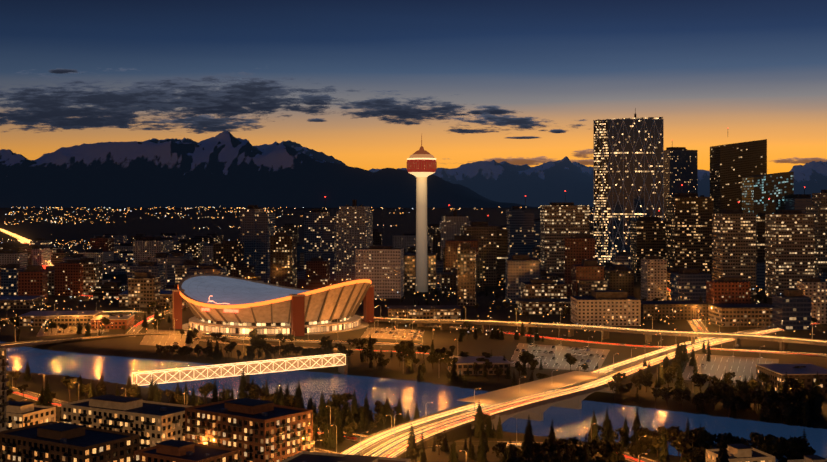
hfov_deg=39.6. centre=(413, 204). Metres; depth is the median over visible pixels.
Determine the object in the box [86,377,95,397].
tree
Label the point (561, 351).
car park
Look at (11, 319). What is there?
tree
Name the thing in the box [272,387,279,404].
tree
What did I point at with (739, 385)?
tree
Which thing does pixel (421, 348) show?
tree
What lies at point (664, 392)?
tree
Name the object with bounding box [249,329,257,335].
tree
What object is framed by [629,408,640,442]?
tree
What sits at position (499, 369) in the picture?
tree
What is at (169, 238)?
block
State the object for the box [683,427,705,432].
tree
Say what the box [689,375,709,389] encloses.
tree
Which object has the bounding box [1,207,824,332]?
city lights
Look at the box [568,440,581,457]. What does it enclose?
tree
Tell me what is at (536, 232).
block
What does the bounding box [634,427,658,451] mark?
tree
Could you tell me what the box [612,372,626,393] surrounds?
tree
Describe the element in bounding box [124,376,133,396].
tree
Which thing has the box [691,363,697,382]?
tree
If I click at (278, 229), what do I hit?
block
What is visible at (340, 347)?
tree
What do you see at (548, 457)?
tree
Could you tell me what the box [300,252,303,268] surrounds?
block
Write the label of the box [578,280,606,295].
block
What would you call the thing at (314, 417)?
tree
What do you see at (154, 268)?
block
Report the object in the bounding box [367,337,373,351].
tree
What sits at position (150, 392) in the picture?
tree
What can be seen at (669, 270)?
block
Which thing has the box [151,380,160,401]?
tree
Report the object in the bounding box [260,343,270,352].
tree
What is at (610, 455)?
tree
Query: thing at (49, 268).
block
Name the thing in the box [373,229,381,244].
tower
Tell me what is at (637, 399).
tree
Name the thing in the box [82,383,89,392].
tree
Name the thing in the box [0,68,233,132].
cloud
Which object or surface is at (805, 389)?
tree
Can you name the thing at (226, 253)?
building
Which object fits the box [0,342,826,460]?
river water
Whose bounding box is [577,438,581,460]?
tree
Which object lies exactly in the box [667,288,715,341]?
downtown road
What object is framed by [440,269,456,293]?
block
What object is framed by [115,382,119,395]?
tree
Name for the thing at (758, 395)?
tree
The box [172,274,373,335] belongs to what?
saddledome
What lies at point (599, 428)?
tree
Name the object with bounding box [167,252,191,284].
block
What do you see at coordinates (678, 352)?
tree
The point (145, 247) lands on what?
building
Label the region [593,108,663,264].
bow
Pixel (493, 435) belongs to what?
tree
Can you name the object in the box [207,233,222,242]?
block
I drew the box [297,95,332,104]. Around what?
cloud
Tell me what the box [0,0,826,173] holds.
sky
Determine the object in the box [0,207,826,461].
ground
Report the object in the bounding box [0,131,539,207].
mountains
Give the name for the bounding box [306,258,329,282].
block
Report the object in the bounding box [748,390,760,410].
tree
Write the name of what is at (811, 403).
tree
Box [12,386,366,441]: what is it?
road
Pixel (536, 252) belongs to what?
block
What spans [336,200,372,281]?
tower
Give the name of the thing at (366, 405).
tree
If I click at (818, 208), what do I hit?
tower
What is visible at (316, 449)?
road
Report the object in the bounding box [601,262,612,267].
block
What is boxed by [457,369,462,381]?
tree
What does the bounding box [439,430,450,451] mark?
tree
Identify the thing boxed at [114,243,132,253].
block
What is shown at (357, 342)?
tree
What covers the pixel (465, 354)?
tree
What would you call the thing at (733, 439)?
tree
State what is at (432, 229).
block
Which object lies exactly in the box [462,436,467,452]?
tree
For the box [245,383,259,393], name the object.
tree
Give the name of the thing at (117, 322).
building
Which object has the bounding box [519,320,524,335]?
tree
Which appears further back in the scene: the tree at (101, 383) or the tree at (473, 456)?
the tree at (101, 383)
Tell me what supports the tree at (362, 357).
on the ground
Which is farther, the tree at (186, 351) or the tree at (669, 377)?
the tree at (186, 351)
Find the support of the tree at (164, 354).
on the ground
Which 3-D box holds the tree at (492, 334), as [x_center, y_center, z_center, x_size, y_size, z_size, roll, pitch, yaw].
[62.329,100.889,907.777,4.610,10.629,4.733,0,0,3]
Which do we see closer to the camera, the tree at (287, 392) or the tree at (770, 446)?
the tree at (770, 446)
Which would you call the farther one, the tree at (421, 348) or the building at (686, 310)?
the building at (686, 310)
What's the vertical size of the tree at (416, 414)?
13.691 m
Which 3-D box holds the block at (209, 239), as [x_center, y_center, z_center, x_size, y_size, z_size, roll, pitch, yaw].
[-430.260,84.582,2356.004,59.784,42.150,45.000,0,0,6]
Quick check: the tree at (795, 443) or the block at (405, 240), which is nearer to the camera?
the tree at (795, 443)
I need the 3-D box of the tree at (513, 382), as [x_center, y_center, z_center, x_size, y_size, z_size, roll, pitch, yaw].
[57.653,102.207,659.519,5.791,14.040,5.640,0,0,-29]
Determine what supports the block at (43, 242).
on the ground
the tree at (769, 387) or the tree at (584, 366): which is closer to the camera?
the tree at (769, 387)
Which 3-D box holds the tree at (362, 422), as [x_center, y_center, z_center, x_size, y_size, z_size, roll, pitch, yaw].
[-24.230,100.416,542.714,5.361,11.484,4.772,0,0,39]
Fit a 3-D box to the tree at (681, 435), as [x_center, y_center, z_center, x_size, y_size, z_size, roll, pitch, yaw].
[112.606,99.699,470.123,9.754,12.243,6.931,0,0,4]
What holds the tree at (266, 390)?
on the ground
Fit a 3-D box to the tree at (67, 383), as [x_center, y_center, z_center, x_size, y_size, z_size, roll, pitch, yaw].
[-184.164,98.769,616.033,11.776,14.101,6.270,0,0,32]
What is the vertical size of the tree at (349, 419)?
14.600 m
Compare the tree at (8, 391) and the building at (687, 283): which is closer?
the tree at (8, 391)
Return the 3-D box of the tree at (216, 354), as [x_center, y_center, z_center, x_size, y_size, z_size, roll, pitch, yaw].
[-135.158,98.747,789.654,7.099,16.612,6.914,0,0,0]
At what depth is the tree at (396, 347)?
785.96 m
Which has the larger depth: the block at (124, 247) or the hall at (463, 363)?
the block at (124, 247)
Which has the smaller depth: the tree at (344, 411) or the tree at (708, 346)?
the tree at (344, 411)
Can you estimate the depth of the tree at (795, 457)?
451.26 m
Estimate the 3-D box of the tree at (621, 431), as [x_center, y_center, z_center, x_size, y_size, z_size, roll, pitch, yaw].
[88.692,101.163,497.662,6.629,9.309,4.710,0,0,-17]
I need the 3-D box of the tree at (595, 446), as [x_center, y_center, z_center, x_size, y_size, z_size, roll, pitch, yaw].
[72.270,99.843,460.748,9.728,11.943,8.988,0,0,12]
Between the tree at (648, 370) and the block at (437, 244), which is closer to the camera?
the tree at (648, 370)
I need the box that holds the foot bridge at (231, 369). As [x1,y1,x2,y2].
[132,353,347,386]
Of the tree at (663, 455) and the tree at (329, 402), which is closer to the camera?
the tree at (663, 455)
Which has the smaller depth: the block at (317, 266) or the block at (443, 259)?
the block at (443, 259)
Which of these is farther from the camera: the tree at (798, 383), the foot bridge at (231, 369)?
the foot bridge at (231, 369)
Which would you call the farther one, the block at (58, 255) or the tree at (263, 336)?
the block at (58, 255)
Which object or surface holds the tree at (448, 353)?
on the ground
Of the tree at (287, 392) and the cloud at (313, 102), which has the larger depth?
the cloud at (313, 102)
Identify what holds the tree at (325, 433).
on the ground
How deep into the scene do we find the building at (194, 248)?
1750.72 m
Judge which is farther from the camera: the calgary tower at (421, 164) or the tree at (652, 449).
the calgary tower at (421, 164)
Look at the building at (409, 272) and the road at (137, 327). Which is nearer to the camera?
the road at (137, 327)
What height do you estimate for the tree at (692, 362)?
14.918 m
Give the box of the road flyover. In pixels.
[361,317,826,350]
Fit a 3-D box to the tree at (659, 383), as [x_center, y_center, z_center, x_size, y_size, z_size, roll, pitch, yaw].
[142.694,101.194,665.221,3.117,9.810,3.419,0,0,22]
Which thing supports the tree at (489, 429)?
on the ground
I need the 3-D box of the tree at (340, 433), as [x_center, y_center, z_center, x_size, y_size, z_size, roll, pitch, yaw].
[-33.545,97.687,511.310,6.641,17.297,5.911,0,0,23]
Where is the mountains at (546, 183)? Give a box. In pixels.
[368,156,826,206]
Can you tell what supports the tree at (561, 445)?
on the ground
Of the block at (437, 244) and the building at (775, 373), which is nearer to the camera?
the building at (775, 373)
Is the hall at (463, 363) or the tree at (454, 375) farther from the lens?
the hall at (463, 363)
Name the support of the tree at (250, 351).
on the ground
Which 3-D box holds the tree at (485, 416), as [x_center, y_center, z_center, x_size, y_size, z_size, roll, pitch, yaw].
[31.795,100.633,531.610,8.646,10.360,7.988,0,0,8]
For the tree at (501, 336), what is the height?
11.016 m
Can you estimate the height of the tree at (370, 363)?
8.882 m
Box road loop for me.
[427,441,657,461]
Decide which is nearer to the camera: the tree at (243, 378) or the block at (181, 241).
the tree at (243, 378)
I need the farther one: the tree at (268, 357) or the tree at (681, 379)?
the tree at (268, 357)
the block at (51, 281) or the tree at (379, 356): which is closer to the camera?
the tree at (379, 356)
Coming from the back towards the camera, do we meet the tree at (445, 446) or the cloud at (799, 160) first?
the cloud at (799, 160)
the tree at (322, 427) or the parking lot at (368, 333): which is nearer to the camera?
the tree at (322, 427)
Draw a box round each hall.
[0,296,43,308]
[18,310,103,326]
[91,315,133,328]
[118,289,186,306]
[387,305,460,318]
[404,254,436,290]
[447,356,510,375]
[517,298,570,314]
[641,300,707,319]
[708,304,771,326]
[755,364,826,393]
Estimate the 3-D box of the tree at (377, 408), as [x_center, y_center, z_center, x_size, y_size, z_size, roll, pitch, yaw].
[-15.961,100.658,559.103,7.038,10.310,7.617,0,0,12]
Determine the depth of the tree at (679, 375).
655.45 m
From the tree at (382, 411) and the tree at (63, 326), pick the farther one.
the tree at (63, 326)
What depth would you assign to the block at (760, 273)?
1431.65 m
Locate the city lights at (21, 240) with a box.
[0,207,815,333]
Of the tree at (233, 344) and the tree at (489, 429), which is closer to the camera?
the tree at (489, 429)
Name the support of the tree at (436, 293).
on the ground
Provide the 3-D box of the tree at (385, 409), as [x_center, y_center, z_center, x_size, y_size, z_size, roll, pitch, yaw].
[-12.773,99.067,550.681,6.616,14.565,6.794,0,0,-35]
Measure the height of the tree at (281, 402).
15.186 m
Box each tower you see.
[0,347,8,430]
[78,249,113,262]
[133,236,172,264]
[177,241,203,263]
[202,243,212,264]
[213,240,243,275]
[240,205,274,283]
[270,232,296,287]
[304,196,335,280]
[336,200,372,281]
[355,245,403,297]
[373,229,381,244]
[407,136,436,291]
[431,237,432,253]
[436,259,442,273]
[439,205,469,258]
[487,215,507,285]
[506,196,533,258]
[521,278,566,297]
[540,190,588,273]
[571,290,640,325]
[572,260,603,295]
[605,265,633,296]
[630,210,665,281]
[664,140,697,219]
[666,185,712,279]
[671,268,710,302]
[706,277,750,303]
[710,128,766,212]
[712,202,755,294]
[742,172,793,215]
[756,198,770,261]
[765,210,813,297]
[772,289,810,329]
[785,187,811,213]
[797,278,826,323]
[806,190,826,277]
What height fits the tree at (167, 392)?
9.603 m
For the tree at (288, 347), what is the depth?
776.25 m
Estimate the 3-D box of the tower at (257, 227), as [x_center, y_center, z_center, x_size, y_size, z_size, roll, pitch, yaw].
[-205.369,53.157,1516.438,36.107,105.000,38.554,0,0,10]
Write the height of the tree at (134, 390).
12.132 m
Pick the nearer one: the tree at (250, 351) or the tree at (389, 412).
the tree at (389, 412)
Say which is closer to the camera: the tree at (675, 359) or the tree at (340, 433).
the tree at (340, 433)
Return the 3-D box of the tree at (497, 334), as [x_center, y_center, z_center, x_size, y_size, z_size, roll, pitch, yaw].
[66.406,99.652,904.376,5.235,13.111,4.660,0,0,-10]
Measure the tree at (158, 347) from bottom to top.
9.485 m
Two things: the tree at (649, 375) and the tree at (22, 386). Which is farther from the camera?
the tree at (649, 375)
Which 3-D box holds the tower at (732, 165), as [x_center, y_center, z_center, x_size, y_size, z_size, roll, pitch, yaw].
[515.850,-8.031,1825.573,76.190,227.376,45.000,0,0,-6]
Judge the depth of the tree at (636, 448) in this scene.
454.22 m
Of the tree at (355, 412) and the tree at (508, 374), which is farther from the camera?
the tree at (508, 374)
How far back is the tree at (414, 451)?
473.46 m
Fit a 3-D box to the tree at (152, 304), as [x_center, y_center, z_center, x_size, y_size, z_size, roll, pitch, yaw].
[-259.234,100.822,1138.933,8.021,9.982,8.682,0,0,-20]
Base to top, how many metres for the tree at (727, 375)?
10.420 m
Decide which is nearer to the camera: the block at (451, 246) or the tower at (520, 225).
the block at (451, 246)
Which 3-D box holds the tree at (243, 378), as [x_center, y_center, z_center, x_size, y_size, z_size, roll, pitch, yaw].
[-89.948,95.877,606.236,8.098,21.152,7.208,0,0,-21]
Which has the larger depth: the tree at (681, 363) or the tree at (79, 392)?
the tree at (681, 363)
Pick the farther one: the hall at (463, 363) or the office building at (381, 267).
the office building at (381, 267)
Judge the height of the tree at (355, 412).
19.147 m
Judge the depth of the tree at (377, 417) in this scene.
533.88 m
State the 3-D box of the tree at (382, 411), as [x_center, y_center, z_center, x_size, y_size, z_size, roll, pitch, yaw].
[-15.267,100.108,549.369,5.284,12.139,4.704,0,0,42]
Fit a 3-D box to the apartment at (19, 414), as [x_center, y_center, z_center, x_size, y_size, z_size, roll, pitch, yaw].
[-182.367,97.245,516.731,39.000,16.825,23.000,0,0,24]
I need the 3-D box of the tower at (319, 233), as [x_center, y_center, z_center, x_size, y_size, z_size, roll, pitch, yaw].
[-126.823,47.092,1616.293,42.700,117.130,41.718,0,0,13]
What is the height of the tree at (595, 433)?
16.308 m
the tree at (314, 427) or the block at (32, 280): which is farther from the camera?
the block at (32, 280)
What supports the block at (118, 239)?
on the ground
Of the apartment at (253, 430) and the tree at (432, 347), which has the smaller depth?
the apartment at (253, 430)
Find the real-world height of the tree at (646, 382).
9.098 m
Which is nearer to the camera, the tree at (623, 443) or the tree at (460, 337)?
the tree at (623, 443)
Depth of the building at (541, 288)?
1140.92 m
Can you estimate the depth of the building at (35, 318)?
995.55 m
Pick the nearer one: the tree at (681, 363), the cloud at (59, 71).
the tree at (681, 363)
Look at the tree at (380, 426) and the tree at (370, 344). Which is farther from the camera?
the tree at (370, 344)
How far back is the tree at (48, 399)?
582.95 m
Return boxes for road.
[0,311,171,319]
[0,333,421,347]
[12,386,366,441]
[125,306,188,336]
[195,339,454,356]
[313,447,339,453]
[340,324,817,457]
[431,325,826,356]
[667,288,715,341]
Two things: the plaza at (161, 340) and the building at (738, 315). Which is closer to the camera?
the plaza at (161, 340)
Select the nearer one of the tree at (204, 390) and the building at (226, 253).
the tree at (204, 390)
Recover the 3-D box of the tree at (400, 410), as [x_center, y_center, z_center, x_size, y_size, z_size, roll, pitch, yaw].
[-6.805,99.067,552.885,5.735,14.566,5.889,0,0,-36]
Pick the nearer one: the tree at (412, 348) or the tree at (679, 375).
the tree at (679, 375)
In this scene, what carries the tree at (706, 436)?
on the ground
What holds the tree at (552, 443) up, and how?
on the ground
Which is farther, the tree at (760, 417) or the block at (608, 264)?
the block at (608, 264)
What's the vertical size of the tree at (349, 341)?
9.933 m
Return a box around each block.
[0,242,31,265]
[0,250,26,268]
[0,265,7,286]
[1,264,24,295]
[18,265,47,302]
[21,245,49,265]
[30,238,50,246]
[42,247,56,261]
[42,266,54,270]
[48,270,54,294]
[51,249,68,265]
[55,259,82,295]
[63,254,87,261]
[81,258,101,294]
[90,236,113,250]
[93,281,126,298]
[94,234,126,245]
[102,260,132,273]
[109,263,132,273]
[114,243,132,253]
[114,251,132,261]
[127,261,164,289]
[128,272,159,307]
[131,233,151,242]
[150,253,168,284]
[153,233,185,238]
[161,237,178,241]
[165,284,177,289]
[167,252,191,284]
[169,251,192,259]
[173,239,207,250]
[175,260,206,283]
[186,235,220,244]
[186,265,226,276]
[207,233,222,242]
[228,262,254,277]
[243,272,260,279]
[275,228,282,233]
[281,223,297,241]
[297,248,303,260]
[297,267,303,278]
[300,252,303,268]
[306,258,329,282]
[306,275,327,287]
[393,233,429,251]
[407,244,430,253]
[427,224,438,245]
[433,231,440,259]
[436,272,439,289]
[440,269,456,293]
[443,247,444,271]
[445,235,477,271]
[457,243,475,305]
[461,221,496,285]
[476,256,484,290]
[505,254,539,303]
[533,247,539,259]
[534,219,539,246]
[540,270,557,281]
[556,274,564,282]
[565,233,594,294]
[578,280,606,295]
[589,227,592,237]
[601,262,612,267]
[613,252,631,269]
[641,255,666,300]
[667,268,678,286]
[756,259,764,288]
[818,268,826,281]
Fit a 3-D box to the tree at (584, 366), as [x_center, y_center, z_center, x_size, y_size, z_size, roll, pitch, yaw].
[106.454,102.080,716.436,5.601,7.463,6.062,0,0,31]
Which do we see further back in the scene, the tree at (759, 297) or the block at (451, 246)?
the block at (451, 246)
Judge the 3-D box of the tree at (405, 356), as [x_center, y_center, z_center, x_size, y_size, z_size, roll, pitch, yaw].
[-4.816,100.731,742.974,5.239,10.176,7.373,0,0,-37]
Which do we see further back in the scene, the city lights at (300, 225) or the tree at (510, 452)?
the city lights at (300, 225)
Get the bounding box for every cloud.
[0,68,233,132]
[48,68,76,73]
[103,72,363,121]
[135,115,261,133]
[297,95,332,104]
[308,118,325,121]
[333,90,468,124]
[447,114,584,134]
[467,105,515,114]
[468,156,592,165]
[506,136,538,138]
[549,129,565,132]
[574,149,592,157]
[773,157,826,163]
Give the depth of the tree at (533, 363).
681.18 m
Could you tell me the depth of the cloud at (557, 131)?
96274.02 m
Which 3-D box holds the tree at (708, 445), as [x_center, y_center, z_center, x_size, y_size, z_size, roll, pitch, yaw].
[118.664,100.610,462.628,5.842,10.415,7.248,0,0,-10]
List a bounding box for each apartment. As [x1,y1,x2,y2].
[0,421,139,461]
[6,400,56,429]
[60,394,191,448]
[132,439,241,461]
[183,398,313,461]
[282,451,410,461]
[706,444,774,461]
[787,455,826,461]
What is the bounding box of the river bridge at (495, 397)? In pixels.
[451,371,615,429]
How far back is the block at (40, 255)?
1967.65 m
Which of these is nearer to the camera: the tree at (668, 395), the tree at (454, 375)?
the tree at (668, 395)
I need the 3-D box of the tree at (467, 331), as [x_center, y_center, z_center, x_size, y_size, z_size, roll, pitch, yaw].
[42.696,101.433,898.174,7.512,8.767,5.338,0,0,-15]
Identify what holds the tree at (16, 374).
on the ground
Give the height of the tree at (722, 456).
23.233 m
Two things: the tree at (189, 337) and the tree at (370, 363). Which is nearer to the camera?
the tree at (370, 363)
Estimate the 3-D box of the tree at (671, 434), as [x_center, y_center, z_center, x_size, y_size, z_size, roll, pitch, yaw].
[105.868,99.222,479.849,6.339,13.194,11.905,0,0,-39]
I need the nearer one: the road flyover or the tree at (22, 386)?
the tree at (22, 386)
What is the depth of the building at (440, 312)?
1054.85 m
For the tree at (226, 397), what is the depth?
574.70 m
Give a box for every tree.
[0,320,6,331]
[6,373,13,393]
[6,389,11,400]
[9,317,19,324]
[10,370,21,383]
[14,312,18,325]
[17,384,27,398]
[23,362,31,380]
[40,387,44,405]
[42,376,52,406]
[47,320,57,332]
[59,323,66,332]
[61,375,76,401]
[75,374,84,395]
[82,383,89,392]
[85,322,90,335]
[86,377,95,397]
[96,370,106,395]
[99,385,106,393]
[100,317,109,330]
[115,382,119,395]
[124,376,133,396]
[126,384,140,396]
[142,313,148,326]
[147,377,154,400]
[150,301,155,310]
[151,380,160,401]
[156,344,163,355]
[162,343,166,357]
[164,389,176,402]
[165,345,179,358]
[170,387,174,403]
[171,394,182,403]
[183,348,188,359]
[184,382,189,404]
[185,328,193,343]
[185,347,192,354]
[189,386,196,403]
[198,382,216,403]
[202,346,211,357]
[207,339,213,356]
[210,332,222,339]
[211,379,218,401]
[212,337,220,359]
[219,389,230,399]
[223,388,228,399]
[224,346,231,352]
[225,341,236,356]
[230,386,234,398]
[236,369,247,397]
[238,381,245,398]
[243,353,255,361]
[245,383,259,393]
[247,348,255,360]
[247,377,254,398]
[247,388,263,398]
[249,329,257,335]
[250,339,266,358]
[255,334,266,340]
[258,393,277,399]
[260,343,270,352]
[263,378,268,395]
[265,350,270,359]
[268,345,280,355]
[268,393,274,400]
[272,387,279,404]
[275,383,279,404]
[276,333,286,344]
[279,344,294,354]
[279,383,283,399]
[279,391,284,405]
[285,381,290,406]
[287,334,295,340]
[287,394,300,406]
[291,346,302,356]
[296,379,304,407]
[306,348,319,356]
[312,401,315,419]
[313,419,319,440]
[313,423,316,444]
[316,390,328,421]
[316,416,326,427]
[318,348,327,354]
[319,421,328,431]
[320,336,329,346]
[321,433,326,441]
[322,422,327,446]
[324,399,333,415]
[325,405,332,414]
[325,424,335,448]
[329,392,353,409]
[329,406,339,419]
[331,390,336,406]
[334,342,346,353]
[334,406,344,442]
[342,402,346,423]
[342,422,358,441]
[343,349,353,361]
[344,402,352,426]
[347,339,354,346]
[350,387,359,423]
[352,338,368,358]
[357,407,365,428]
[361,348,364,361]
[362,347,370,361]
[363,393,369,418]
[363,415,369,433]
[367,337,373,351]
[368,407,373,421]
[369,355,372,367]
[369,422,377,434]
[372,352,384,369]
[373,413,382,430]
[374,401,384,413]
[377,349,383,365]
[377,402,384,425]
[377,412,385,429]
[381,358,389,365]
[384,397,390,421]
[385,410,389,427]
[386,399,391,423]
[389,411,393,427]
[393,344,401,353]
[395,396,403,423]
[396,353,402,366]
[398,347,408,352]
[399,340,407,360]
[400,353,410,358]
[405,424,417,458]
[406,343,412,349]
[406,349,414,359]
[408,360,413,372]
[410,338,415,356]
[410,447,419,460]
[411,357,419,363]
[413,398,419,419]
[416,365,424,381]
[416,432,426,461]
[417,345,429,358]
[426,354,438,366]
[429,338,434,355]
[434,285,437,297]
[434,353,445,369]
[434,433,444,454]
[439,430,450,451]
[443,357,457,372]
[445,350,452,355]
[447,438,458,461]
[449,345,455,356]
[449,360,457,380]
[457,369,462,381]
[458,327,462,341]
[460,351,468,356]
[462,375,467,386]
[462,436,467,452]
[463,329,471,335]
[467,440,471,457]
[470,445,475,459]
[472,362,480,377]
[472,400,484,437]
[472,404,485,436]
[472,413,490,424]
[473,325,476,339]
[476,432,487,461]
[477,358,488,361]
[480,362,491,378]
[482,352,491,356]
[485,414,492,436]
[485,432,489,450]
[490,327,493,337]
[491,423,495,437]
[492,365,503,378]
[492,441,506,461]
[495,326,499,338]
[496,415,503,438]
[499,327,504,339]
[502,452,505,461]
[505,366,511,378]
[505,444,519,455]
[506,438,514,460]
[511,374,516,386]
[514,327,520,339]
[514,362,525,375]
[518,354,528,362]
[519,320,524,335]
[520,351,534,364]
[520,427,532,459]
[521,356,526,374]
[524,415,534,445]
[527,319,532,334]
[527,358,538,369]
[531,442,549,451]
[533,323,540,340]
[538,449,562,461]
[541,438,547,446]
[546,420,557,452]
[556,437,580,447]
[557,439,564,453]
[564,308,571,321]
[564,353,576,371]
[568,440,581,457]
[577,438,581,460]
[580,434,591,461]
[581,363,588,369]
[582,438,605,458]
[587,408,600,441]
[587,456,607,461]
[597,425,603,435]
[598,439,606,454]
[600,409,610,439]
[600,419,617,461]
[606,380,622,399]
[610,442,624,454]
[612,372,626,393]
[614,428,624,439]
[618,445,624,459]
[621,416,630,447]
[622,433,626,447]
[625,383,632,391]
[627,437,655,461]
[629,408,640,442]
[631,374,645,392]
[633,392,639,402]
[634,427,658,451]
[640,377,653,391]
[645,362,652,378]
[645,372,653,379]
[649,434,654,453]
[649,436,661,458]
[650,387,660,407]
[656,422,669,461]
[657,360,665,384]
[657,426,678,448]
[658,373,661,386]
[660,387,671,407]
[661,391,672,404]
[663,373,675,386]
[665,362,679,382]
[668,426,682,455]
[670,356,680,362]
[670,439,681,454]
[673,388,691,408]
[674,343,682,364]
[674,363,684,389]
[675,437,693,461]
[676,377,683,387]
[677,431,694,448]
[679,354,683,372]
[679,419,693,461]
[681,344,685,365]
[683,340,689,360]
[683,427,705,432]
[683,447,705,461]
[684,387,690,400]
[685,430,710,446]
[689,347,696,365]
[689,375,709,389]
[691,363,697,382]
[692,374,708,387]
[694,422,706,461]
[700,388,710,405]
[701,340,705,352]
[705,433,721,448]
[705,441,713,448]
[706,339,710,354]
[706,349,710,361]
[708,375,721,384]
[710,382,723,396]
[715,438,731,448]
[717,382,733,406]
[717,432,741,443]
[717,434,728,461]
[724,372,735,384]
[733,382,752,390]
[740,376,752,410]
[740,437,755,447]
[747,379,759,389]
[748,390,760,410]
[748,390,763,412]
[748,432,775,446]
[753,435,779,454]
[755,294,763,303]
[757,373,769,388]
[758,405,762,420]
[767,382,771,394]
[770,381,777,411]
[773,436,809,459]
[773,444,785,461]
[782,372,791,403]
[785,454,802,461]
[787,377,803,390]
[788,446,815,458]
[794,386,808,400]
[802,429,808,446]
[808,400,822,407]
[814,373,821,394]
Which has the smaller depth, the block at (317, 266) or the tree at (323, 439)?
the tree at (323, 439)
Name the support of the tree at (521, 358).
on the ground
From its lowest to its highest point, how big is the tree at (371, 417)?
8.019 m
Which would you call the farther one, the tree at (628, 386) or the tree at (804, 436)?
the tree at (628, 386)
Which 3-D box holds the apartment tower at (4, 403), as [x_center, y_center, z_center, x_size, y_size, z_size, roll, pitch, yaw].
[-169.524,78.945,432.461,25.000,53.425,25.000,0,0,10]
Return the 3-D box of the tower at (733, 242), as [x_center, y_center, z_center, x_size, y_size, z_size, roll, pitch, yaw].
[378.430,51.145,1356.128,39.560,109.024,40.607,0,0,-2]
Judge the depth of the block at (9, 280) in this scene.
1262.19 m
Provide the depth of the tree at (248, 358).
767.31 m
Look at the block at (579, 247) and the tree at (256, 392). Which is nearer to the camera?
the tree at (256, 392)
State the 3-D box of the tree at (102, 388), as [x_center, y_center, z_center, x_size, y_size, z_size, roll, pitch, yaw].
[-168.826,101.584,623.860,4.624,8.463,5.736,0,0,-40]
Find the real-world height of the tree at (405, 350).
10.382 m
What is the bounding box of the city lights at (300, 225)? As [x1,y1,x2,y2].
[4,207,782,334]
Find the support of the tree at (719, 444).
on the ground
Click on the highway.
(10, 234)
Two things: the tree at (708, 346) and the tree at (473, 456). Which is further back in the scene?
the tree at (708, 346)
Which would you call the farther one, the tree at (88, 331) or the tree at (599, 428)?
the tree at (88, 331)
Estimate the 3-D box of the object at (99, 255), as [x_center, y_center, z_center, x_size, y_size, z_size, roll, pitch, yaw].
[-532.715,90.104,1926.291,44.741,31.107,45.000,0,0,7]
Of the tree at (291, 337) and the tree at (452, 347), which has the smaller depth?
the tree at (452, 347)
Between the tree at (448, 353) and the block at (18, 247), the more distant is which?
the block at (18, 247)
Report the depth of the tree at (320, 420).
521.28 m
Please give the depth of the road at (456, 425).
560.38 m
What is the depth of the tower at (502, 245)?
1492.09 m
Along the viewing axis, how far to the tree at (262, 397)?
576.83 m
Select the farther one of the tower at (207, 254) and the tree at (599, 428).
the tower at (207, 254)
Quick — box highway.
[0,229,50,267]
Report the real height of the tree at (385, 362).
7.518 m
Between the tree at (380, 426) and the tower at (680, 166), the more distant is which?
the tower at (680, 166)
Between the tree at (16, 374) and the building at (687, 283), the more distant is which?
the building at (687, 283)
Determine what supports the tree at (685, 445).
on the ground
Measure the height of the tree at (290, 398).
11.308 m
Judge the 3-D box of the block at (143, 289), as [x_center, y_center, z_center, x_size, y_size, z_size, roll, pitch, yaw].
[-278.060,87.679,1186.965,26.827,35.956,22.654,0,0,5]
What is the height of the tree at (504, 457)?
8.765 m
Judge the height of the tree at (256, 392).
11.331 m
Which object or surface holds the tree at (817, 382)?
on the ground
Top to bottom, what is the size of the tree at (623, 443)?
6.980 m
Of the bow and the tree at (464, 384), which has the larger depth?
the bow
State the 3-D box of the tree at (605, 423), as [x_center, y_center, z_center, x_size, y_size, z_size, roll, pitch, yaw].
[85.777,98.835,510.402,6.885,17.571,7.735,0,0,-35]
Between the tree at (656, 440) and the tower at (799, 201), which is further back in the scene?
the tower at (799, 201)
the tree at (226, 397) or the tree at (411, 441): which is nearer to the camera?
the tree at (411, 441)
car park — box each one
[510,343,609,370]
[682,354,778,382]
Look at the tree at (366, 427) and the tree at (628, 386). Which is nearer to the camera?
the tree at (366, 427)
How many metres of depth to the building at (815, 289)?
1016.33 m
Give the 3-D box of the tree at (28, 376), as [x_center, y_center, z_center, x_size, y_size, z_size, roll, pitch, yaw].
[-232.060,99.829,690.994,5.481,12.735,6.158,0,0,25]
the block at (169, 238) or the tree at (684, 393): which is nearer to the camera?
the tree at (684, 393)
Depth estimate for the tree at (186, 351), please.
795.90 m
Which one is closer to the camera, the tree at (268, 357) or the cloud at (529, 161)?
the tree at (268, 357)
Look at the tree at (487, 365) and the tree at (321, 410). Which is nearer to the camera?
the tree at (321, 410)
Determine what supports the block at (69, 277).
on the ground
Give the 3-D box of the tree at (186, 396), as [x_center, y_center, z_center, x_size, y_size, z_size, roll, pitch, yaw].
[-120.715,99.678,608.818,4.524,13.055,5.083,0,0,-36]
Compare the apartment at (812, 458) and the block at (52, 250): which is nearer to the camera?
the apartment at (812, 458)
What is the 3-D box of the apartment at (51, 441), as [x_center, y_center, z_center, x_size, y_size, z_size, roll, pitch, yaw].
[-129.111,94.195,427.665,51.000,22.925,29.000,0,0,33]
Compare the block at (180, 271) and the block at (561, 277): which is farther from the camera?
the block at (180, 271)

